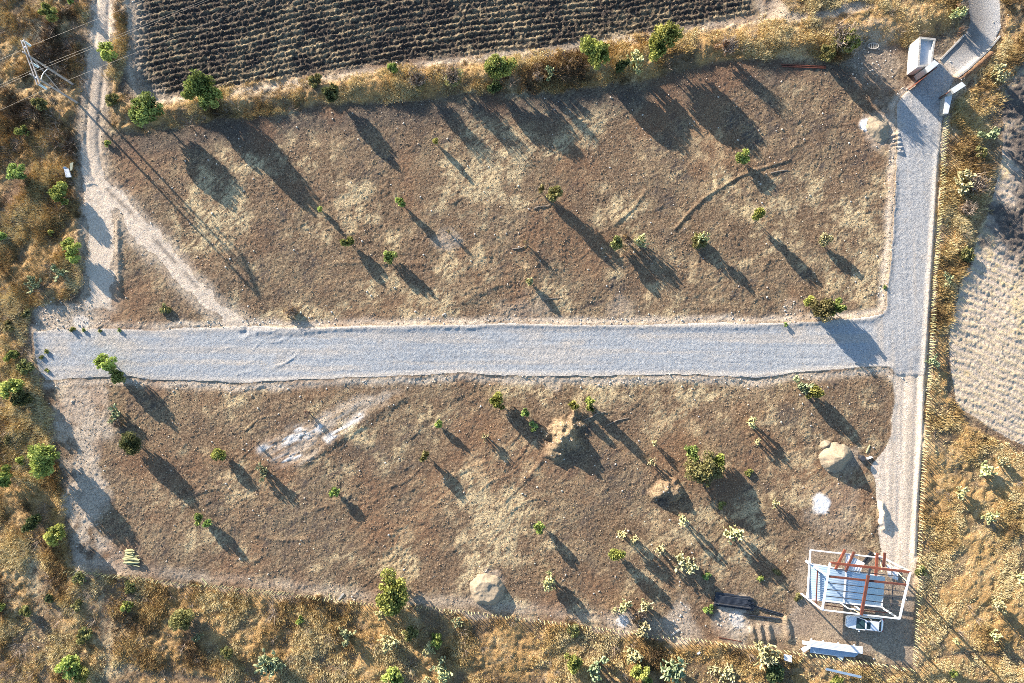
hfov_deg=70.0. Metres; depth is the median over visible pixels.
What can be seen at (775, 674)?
tree
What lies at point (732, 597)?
pipe
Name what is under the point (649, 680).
tree
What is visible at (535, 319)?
rubble
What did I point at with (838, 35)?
dead shrub
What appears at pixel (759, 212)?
sapling
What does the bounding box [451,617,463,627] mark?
prickly pear
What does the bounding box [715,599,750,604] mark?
pipe
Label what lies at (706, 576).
bush
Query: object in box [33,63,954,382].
gravel road
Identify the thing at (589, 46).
tree
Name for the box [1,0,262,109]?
power line
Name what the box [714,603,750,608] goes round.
pipe
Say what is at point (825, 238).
sapling
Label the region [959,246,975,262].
bush
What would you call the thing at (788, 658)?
white board
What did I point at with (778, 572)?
bush
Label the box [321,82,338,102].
tree
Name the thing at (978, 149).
bush
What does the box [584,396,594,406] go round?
tree
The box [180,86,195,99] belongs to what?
tree
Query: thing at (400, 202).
sapling
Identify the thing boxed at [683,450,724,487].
tree
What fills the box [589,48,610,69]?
tree
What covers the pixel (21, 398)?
tree
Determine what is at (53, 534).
tree
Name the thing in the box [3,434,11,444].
bush
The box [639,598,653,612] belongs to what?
prickly pear
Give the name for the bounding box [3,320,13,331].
bush
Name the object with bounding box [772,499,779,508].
prickly pear
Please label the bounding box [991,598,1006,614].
prickly pear
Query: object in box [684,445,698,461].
tree
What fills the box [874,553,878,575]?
steel beam
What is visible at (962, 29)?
dead shrub
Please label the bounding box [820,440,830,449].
sand heap
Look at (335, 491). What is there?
sapling
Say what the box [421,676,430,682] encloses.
prickly pear
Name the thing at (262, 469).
prickly pear
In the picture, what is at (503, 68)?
tree
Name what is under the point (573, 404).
tree
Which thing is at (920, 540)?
post fence
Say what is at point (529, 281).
sapling
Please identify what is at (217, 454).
sapling
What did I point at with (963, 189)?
prickly pear
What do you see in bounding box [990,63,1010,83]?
prickly pear
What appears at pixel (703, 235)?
prickly pear
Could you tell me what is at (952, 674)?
bush
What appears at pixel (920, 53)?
gatehouse
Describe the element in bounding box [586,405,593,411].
tree
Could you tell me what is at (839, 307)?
tree
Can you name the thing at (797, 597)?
bush
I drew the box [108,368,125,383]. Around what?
tree
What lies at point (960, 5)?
dead shrub
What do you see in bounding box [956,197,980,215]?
dead shrub
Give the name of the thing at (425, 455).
sapling
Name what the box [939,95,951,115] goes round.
stone wing wall
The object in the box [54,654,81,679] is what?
tree
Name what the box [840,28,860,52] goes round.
tree
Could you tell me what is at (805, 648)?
white block
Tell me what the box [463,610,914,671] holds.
post fence
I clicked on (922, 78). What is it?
gate leaf
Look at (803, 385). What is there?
prickly pear
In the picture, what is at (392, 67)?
bush
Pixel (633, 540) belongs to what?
prickly pear
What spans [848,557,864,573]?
corrugated sheet
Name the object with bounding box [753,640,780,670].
prickly pear
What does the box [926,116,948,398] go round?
post fence
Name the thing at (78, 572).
post fence
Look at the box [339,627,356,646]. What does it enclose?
prickly pear
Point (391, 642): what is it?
prickly pear
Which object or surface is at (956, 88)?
gate wall
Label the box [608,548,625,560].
sapling
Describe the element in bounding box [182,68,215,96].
tree
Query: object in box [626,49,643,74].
prickly pear
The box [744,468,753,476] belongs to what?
bush
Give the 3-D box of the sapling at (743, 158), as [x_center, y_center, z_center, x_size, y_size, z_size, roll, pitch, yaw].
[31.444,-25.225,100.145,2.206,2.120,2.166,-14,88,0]
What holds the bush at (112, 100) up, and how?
on the ground at (148, 286)
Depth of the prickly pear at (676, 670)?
96.45 m
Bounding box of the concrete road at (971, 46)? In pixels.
[941,0,1000,75]
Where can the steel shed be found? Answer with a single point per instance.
(828, 584)
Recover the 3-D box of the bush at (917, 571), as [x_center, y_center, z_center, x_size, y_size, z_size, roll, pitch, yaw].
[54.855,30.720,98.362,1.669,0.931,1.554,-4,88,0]
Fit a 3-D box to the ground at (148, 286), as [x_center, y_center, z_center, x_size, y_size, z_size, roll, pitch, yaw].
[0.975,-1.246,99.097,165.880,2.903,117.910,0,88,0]
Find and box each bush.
[0,231,6,239]
[0,602,5,611]
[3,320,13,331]
[3,350,20,361]
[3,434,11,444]
[13,124,29,135]
[15,455,24,464]
[16,359,34,374]
[18,605,30,616]
[20,308,30,317]
[30,97,47,110]
[44,594,53,602]
[70,599,81,611]
[71,571,86,584]
[76,626,92,644]
[104,93,119,106]
[104,140,110,147]
[120,601,133,611]
[124,580,135,593]
[159,302,171,313]
[220,645,233,659]
[295,615,303,624]
[308,73,321,87]
[387,62,397,73]
[401,625,418,641]
[430,632,442,649]
[529,421,538,431]
[567,624,580,637]
[691,232,707,248]
[702,572,711,579]
[702,604,713,613]
[718,501,725,509]
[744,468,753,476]
[757,575,763,581]
[772,568,780,575]
[794,593,802,601]
[829,675,843,682]
[914,564,926,575]
[949,669,957,677]
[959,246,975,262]
[974,145,987,158]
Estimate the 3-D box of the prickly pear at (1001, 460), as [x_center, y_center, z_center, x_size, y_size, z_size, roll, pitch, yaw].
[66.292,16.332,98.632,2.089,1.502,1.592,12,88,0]
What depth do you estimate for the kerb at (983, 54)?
100.91 m
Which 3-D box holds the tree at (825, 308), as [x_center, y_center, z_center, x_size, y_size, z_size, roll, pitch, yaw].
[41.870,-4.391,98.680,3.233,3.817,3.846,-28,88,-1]
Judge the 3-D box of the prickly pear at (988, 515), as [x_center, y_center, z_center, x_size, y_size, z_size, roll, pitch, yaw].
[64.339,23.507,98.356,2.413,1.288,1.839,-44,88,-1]
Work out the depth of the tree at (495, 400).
97.97 m
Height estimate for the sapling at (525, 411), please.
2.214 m
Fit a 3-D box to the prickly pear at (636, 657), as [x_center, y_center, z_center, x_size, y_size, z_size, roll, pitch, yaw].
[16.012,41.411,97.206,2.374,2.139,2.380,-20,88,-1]
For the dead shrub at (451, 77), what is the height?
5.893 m
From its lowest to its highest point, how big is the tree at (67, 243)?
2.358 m
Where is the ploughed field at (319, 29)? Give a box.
[135,0,752,93]
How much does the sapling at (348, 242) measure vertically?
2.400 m
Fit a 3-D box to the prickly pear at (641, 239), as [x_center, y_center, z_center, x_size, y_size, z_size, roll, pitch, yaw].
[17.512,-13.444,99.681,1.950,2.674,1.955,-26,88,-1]
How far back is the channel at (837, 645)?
97.75 m
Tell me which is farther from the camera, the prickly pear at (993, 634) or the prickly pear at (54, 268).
the prickly pear at (54, 268)
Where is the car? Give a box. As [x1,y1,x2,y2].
[845,614,883,631]
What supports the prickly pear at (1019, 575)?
on the ground at (148, 286)
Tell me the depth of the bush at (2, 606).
97.70 m
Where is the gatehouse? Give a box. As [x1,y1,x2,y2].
[907,37,935,74]
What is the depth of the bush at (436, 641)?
97.27 m
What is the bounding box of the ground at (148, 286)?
[0,0,1023,682]
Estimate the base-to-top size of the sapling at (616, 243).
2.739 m
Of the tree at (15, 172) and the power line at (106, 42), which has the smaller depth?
the power line at (106, 42)
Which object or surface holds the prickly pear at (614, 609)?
on the ground at (148, 286)
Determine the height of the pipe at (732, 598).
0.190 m
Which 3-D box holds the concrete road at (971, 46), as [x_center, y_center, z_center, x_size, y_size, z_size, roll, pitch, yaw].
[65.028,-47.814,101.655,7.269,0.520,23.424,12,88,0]
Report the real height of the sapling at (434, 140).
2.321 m
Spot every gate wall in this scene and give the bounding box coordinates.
[914,60,938,79]
[941,82,965,98]
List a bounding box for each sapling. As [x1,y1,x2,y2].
[194,513,202,525]
[202,519,211,527]
[210,448,226,460]
[328,486,339,496]
[340,237,354,246]
[395,197,405,206]
[419,450,428,462]
[432,138,437,143]
[434,419,442,427]
[521,408,528,416]
[525,277,532,285]
[533,521,545,534]
[538,184,544,192]
[546,185,563,202]
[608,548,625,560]
[609,235,622,250]
[735,148,749,163]
[751,207,765,220]
[818,232,833,246]
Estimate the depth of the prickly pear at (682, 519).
97.28 m
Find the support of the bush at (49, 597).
on the ground at (148, 286)
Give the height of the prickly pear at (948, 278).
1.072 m
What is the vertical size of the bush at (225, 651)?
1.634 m
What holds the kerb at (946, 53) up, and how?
on the concrete road at (971, 46)
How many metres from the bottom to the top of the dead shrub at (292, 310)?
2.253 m
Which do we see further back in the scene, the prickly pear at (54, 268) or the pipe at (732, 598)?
the prickly pear at (54, 268)
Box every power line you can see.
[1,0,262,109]
[3,0,203,83]
[5,0,143,57]
[8,2,203,83]
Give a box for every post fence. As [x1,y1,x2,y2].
[63,571,455,612]
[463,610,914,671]
[913,401,930,666]
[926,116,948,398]
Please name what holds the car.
on the ground at (148, 286)
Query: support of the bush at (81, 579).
on the ground at (148, 286)
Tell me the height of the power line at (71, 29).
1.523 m
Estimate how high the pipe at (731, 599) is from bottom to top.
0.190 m
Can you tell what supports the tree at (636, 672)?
on the ground at (148, 286)
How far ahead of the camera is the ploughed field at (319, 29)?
101.62 m
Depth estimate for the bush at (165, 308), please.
99.97 m
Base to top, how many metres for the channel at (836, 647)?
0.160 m
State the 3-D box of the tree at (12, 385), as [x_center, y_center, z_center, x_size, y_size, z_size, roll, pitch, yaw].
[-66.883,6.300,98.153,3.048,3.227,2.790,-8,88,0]
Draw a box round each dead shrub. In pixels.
[111,417,123,428]
[282,304,299,317]
[404,63,426,91]
[441,63,463,86]
[532,65,546,82]
[622,234,638,249]
[632,608,645,623]
[714,29,738,56]
[830,14,861,52]
[954,1,974,12]
[956,23,969,35]
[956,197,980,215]
[968,170,993,197]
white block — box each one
[801,645,809,652]
[802,640,809,644]
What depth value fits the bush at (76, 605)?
97.87 m
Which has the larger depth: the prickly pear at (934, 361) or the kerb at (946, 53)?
the kerb at (946, 53)
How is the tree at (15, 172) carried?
on the ground at (148, 286)
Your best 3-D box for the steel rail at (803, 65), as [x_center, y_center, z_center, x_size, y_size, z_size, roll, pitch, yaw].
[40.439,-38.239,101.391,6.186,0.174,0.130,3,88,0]
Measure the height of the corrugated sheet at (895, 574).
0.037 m
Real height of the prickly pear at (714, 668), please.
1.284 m
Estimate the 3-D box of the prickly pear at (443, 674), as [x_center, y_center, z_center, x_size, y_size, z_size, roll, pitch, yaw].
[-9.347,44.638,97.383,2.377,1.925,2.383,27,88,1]
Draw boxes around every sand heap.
[469,573,504,604]
[818,442,852,472]
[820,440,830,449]
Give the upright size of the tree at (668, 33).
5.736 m
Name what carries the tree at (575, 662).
on the ground at (148, 286)
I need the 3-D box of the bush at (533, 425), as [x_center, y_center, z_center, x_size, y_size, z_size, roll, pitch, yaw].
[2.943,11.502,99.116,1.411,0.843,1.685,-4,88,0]
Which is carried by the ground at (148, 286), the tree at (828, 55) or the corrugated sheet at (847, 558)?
the tree at (828, 55)
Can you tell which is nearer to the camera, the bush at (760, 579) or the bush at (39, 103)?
the bush at (760, 579)
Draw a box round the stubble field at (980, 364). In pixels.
[948,63,1023,444]
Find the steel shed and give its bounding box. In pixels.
[801,549,910,619]
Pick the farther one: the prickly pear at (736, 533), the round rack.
the round rack
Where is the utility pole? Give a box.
[20,39,77,103]
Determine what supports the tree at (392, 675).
on the ground at (148, 286)
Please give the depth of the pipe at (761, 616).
98.51 m
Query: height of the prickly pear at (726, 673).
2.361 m
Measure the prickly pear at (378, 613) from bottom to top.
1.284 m
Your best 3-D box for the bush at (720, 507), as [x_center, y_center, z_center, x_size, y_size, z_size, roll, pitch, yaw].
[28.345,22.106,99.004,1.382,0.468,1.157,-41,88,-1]
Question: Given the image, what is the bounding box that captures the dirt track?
[80,0,924,574]
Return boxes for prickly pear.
[24,275,41,293]
[50,263,69,281]
[107,403,120,422]
[191,632,203,641]
[253,648,285,679]
[255,462,267,481]
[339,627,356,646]
[375,609,383,620]
[377,634,399,653]
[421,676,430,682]
[422,641,435,657]
[429,656,446,672]
[435,667,452,682]
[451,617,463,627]
[542,570,555,591]
[545,65,554,80]
[587,656,608,681]
[611,607,618,614]
[616,528,627,539]
[619,598,632,613]
[622,646,643,664]
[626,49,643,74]
[630,534,639,546]
[632,233,649,247]
[634,621,650,637]
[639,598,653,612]
[647,457,655,465]
[654,542,665,556]
[659,656,687,682]
[675,551,698,574]
[678,515,688,526]
[696,231,709,242]
[707,664,718,674]
[718,663,735,682]
[723,525,743,544]
[747,416,756,428]
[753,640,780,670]
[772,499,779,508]
[793,375,814,394]
[926,353,940,368]
[943,271,953,286]
[949,5,967,19]
[952,638,960,644]
[954,168,978,195]
[955,486,969,500]
[977,126,1000,139]
[979,460,998,477]
[981,511,1000,524]
[989,629,1003,642]
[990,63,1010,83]
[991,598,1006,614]
[995,456,1010,468]
[1015,571,1023,583]
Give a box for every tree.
[0,378,24,399]
[0,464,12,487]
[6,163,27,179]
[10,390,32,405]
[20,513,41,532]
[27,442,60,479]
[37,2,58,21]
[42,523,66,546]
[46,181,68,204]
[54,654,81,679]
[59,237,81,254]
[64,252,80,263]
[72,665,90,682]
[93,353,117,370]
[96,41,117,61]
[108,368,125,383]
[118,431,141,455]
[127,90,164,127]
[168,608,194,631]
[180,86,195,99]
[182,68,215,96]
[197,85,222,110]
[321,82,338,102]
[375,567,409,616]
[380,666,403,682]
[383,250,397,263]
[484,53,517,79]
[487,80,501,93]
[489,391,504,409]
[564,652,583,674]
[568,400,579,409]
[579,35,609,63]
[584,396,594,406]
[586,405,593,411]
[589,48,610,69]
[615,58,629,73]
[630,663,649,681]
[643,676,652,682]
[648,38,668,61]
[649,19,683,48]
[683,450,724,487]
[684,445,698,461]
[712,453,725,469]
[765,663,784,682]
[803,295,814,306]
[805,384,824,398]
[808,297,836,322]
[819,44,836,62]
[829,297,846,316]
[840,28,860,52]
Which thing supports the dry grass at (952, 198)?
on the ground at (148, 286)
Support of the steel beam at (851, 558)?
on the steel shed
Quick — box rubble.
[29,1,1008,679]
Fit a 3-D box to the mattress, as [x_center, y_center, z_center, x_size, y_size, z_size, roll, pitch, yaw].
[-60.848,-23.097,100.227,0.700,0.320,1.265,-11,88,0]
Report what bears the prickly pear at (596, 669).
on the ground at (148, 286)
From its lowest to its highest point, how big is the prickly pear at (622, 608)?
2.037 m
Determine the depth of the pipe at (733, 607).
98.48 m
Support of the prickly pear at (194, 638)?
on the ground at (148, 286)
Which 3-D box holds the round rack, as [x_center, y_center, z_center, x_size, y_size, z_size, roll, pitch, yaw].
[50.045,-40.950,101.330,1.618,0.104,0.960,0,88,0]
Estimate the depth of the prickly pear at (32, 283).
99.28 m
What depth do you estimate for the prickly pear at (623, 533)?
97.06 m
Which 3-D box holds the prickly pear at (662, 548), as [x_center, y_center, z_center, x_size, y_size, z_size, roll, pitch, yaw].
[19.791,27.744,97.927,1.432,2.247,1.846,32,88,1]
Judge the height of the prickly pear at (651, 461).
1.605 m
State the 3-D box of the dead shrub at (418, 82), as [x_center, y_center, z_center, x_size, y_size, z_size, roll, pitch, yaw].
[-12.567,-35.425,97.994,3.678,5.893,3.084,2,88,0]
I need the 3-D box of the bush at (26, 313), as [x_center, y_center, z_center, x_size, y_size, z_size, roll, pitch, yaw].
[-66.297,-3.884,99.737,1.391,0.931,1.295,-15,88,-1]
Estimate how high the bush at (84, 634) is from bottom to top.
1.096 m
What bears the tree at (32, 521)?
on the ground at (148, 286)
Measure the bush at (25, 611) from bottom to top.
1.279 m
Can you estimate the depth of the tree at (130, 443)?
97.16 m
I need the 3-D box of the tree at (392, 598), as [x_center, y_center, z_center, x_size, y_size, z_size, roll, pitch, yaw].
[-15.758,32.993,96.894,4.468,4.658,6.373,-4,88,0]
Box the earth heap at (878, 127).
[866,115,889,142]
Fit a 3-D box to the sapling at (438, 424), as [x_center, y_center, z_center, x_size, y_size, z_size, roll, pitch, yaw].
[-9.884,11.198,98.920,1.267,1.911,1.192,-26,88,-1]
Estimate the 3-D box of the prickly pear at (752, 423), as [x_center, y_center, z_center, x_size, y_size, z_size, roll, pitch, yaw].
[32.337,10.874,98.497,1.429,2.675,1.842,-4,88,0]
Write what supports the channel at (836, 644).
on the bearer
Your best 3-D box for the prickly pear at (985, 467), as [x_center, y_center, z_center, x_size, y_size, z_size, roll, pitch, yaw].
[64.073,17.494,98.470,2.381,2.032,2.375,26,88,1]
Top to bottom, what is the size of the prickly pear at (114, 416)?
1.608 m
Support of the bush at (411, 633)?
on the ground at (148, 286)
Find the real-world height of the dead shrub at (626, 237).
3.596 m
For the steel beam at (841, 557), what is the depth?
96.19 m
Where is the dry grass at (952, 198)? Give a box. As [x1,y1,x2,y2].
[0,0,1023,682]
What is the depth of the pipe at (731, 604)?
98.32 m
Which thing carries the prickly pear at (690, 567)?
on the ground at (148, 286)
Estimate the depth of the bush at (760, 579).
98.57 m
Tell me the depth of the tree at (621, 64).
98.81 m
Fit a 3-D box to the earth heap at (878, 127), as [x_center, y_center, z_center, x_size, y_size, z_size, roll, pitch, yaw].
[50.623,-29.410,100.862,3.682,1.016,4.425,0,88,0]
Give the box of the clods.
[2,0,1018,682]
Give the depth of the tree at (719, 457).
97.73 m
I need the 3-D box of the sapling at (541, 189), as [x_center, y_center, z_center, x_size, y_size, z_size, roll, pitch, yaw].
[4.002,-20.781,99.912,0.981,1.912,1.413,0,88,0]
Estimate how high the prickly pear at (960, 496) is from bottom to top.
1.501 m
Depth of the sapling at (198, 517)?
97.92 m
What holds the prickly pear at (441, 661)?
on the ground at (148, 286)
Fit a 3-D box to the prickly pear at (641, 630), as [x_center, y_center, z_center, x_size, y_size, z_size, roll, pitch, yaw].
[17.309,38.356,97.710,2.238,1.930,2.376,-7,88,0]
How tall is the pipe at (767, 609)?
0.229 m
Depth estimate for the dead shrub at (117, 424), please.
98.92 m
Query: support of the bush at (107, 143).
on the ground at (148, 286)
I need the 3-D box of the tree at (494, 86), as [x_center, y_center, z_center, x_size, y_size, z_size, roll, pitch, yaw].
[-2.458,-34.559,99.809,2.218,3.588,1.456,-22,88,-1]
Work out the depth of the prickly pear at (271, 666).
96.71 m
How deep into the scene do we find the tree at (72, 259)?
99.01 m
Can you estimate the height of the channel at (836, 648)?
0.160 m
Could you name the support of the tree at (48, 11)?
on the ground at (148, 286)
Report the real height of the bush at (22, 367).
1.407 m
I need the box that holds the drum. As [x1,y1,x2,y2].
[858,455,865,460]
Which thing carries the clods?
on the ground at (148, 286)
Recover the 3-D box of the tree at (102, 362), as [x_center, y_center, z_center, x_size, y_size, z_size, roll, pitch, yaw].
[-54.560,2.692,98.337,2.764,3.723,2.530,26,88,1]
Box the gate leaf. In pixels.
[908,67,936,89]
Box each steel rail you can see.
[781,64,825,66]
[782,66,825,68]
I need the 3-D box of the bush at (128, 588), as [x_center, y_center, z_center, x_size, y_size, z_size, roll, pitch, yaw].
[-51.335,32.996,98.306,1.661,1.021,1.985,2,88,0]
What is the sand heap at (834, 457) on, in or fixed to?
on the ground at (148, 286)
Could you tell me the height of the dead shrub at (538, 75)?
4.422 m
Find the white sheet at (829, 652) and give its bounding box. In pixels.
[810,647,857,656]
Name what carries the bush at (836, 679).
on the ground at (148, 286)
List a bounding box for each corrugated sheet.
[845,555,849,567]
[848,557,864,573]
[892,566,898,579]
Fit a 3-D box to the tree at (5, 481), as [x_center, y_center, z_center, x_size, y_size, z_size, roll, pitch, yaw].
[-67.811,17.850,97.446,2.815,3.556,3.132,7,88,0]
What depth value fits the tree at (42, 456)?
96.24 m
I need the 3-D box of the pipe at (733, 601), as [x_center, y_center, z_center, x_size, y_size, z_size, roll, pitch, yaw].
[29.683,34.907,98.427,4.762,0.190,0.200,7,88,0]
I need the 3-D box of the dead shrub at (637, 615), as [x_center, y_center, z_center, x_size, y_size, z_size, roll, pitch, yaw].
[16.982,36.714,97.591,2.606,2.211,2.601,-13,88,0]
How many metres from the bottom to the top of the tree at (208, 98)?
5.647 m
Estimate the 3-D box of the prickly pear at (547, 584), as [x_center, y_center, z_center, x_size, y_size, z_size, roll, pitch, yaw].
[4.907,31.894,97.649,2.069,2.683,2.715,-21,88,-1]
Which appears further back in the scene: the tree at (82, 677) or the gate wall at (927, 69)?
the gate wall at (927, 69)
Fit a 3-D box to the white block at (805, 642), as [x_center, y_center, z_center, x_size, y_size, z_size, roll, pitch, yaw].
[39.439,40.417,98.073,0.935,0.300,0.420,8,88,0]
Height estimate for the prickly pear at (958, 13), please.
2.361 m
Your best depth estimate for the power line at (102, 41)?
93.81 m
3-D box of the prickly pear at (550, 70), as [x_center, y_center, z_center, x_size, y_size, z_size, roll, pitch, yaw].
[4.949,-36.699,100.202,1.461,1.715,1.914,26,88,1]
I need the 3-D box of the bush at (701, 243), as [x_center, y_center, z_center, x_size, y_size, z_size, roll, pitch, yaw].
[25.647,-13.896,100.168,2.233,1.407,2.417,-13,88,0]
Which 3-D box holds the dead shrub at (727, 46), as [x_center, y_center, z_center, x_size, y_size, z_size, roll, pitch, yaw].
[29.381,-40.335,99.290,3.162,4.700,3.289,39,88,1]
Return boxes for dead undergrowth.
[0,0,1023,682]
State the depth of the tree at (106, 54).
99.79 m
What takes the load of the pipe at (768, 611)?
on the ground at (148, 286)
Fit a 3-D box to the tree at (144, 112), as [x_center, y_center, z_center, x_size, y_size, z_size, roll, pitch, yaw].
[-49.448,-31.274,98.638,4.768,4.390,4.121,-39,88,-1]
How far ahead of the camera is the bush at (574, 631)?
97.95 m
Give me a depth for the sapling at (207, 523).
97.66 m
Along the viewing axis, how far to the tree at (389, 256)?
98.88 m
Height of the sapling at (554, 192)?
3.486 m
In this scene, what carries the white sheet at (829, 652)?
on the ground at (148, 286)
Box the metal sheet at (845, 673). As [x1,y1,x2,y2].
[825,668,861,677]
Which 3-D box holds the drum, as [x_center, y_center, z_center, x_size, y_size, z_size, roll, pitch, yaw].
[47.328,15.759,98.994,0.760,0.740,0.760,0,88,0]
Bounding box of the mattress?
[64,168,71,177]
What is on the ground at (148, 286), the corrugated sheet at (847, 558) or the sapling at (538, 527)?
the sapling at (538, 527)
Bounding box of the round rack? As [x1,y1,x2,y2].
[868,42,878,48]
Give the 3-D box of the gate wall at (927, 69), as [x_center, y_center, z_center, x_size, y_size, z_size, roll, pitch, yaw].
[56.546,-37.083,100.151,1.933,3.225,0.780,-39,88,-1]
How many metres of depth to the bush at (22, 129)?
100.12 m
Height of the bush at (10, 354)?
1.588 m
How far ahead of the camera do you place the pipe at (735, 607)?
98.48 m
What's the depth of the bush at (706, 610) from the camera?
98.21 m
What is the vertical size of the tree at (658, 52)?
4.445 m
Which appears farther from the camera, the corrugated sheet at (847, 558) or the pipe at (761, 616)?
the pipe at (761, 616)
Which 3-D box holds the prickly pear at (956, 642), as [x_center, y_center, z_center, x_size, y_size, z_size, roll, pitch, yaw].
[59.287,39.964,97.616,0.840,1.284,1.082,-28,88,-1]
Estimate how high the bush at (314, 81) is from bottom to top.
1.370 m
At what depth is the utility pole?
93.35 m
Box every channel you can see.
[810,640,862,647]
[810,642,862,649]
[810,643,862,650]
[810,644,862,652]
[810,646,862,653]
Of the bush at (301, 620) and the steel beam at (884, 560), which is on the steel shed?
the steel beam at (884, 560)
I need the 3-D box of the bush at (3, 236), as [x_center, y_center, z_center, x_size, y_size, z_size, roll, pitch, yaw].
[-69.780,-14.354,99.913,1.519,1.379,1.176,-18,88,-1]
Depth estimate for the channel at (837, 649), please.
97.76 m
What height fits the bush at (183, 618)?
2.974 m
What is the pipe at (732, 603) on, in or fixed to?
on the pipe
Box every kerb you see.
[939,34,964,60]
[957,35,1000,77]
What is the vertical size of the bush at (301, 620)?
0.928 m
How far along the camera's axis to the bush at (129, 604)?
97.91 m
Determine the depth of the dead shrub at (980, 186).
99.11 m
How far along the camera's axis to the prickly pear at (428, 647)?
97.37 m
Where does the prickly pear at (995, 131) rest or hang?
on the ground at (148, 286)
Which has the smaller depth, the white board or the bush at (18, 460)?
the white board
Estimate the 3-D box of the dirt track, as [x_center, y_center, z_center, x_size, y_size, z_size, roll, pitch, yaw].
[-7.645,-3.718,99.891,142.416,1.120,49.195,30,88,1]
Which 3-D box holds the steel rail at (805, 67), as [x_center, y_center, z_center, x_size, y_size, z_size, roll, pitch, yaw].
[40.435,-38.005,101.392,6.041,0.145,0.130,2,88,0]
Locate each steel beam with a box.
[834,549,845,568]
[845,551,855,571]
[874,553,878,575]
[882,552,885,566]
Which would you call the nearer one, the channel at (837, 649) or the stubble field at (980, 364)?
the channel at (837, 649)
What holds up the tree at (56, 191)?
on the ground at (148, 286)
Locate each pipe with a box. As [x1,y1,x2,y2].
[713,605,752,610]
[714,601,749,606]
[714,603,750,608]
[714,604,753,609]
[715,594,750,597]
[715,596,747,600]
[715,597,747,601]
[715,598,749,603]
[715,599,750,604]
[715,601,748,605]
[716,595,748,599]
[744,614,779,619]
[753,605,782,614]
[754,607,781,615]
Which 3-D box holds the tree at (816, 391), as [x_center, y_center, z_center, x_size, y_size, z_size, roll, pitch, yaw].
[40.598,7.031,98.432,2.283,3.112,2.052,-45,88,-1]
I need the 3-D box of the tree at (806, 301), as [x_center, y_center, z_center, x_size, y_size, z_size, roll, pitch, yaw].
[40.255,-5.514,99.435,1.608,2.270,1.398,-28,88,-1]
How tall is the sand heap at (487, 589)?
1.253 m
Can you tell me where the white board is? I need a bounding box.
[784,654,791,661]
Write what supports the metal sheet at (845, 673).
on the ground at (148, 286)
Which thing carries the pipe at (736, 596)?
on the ground at (148, 286)

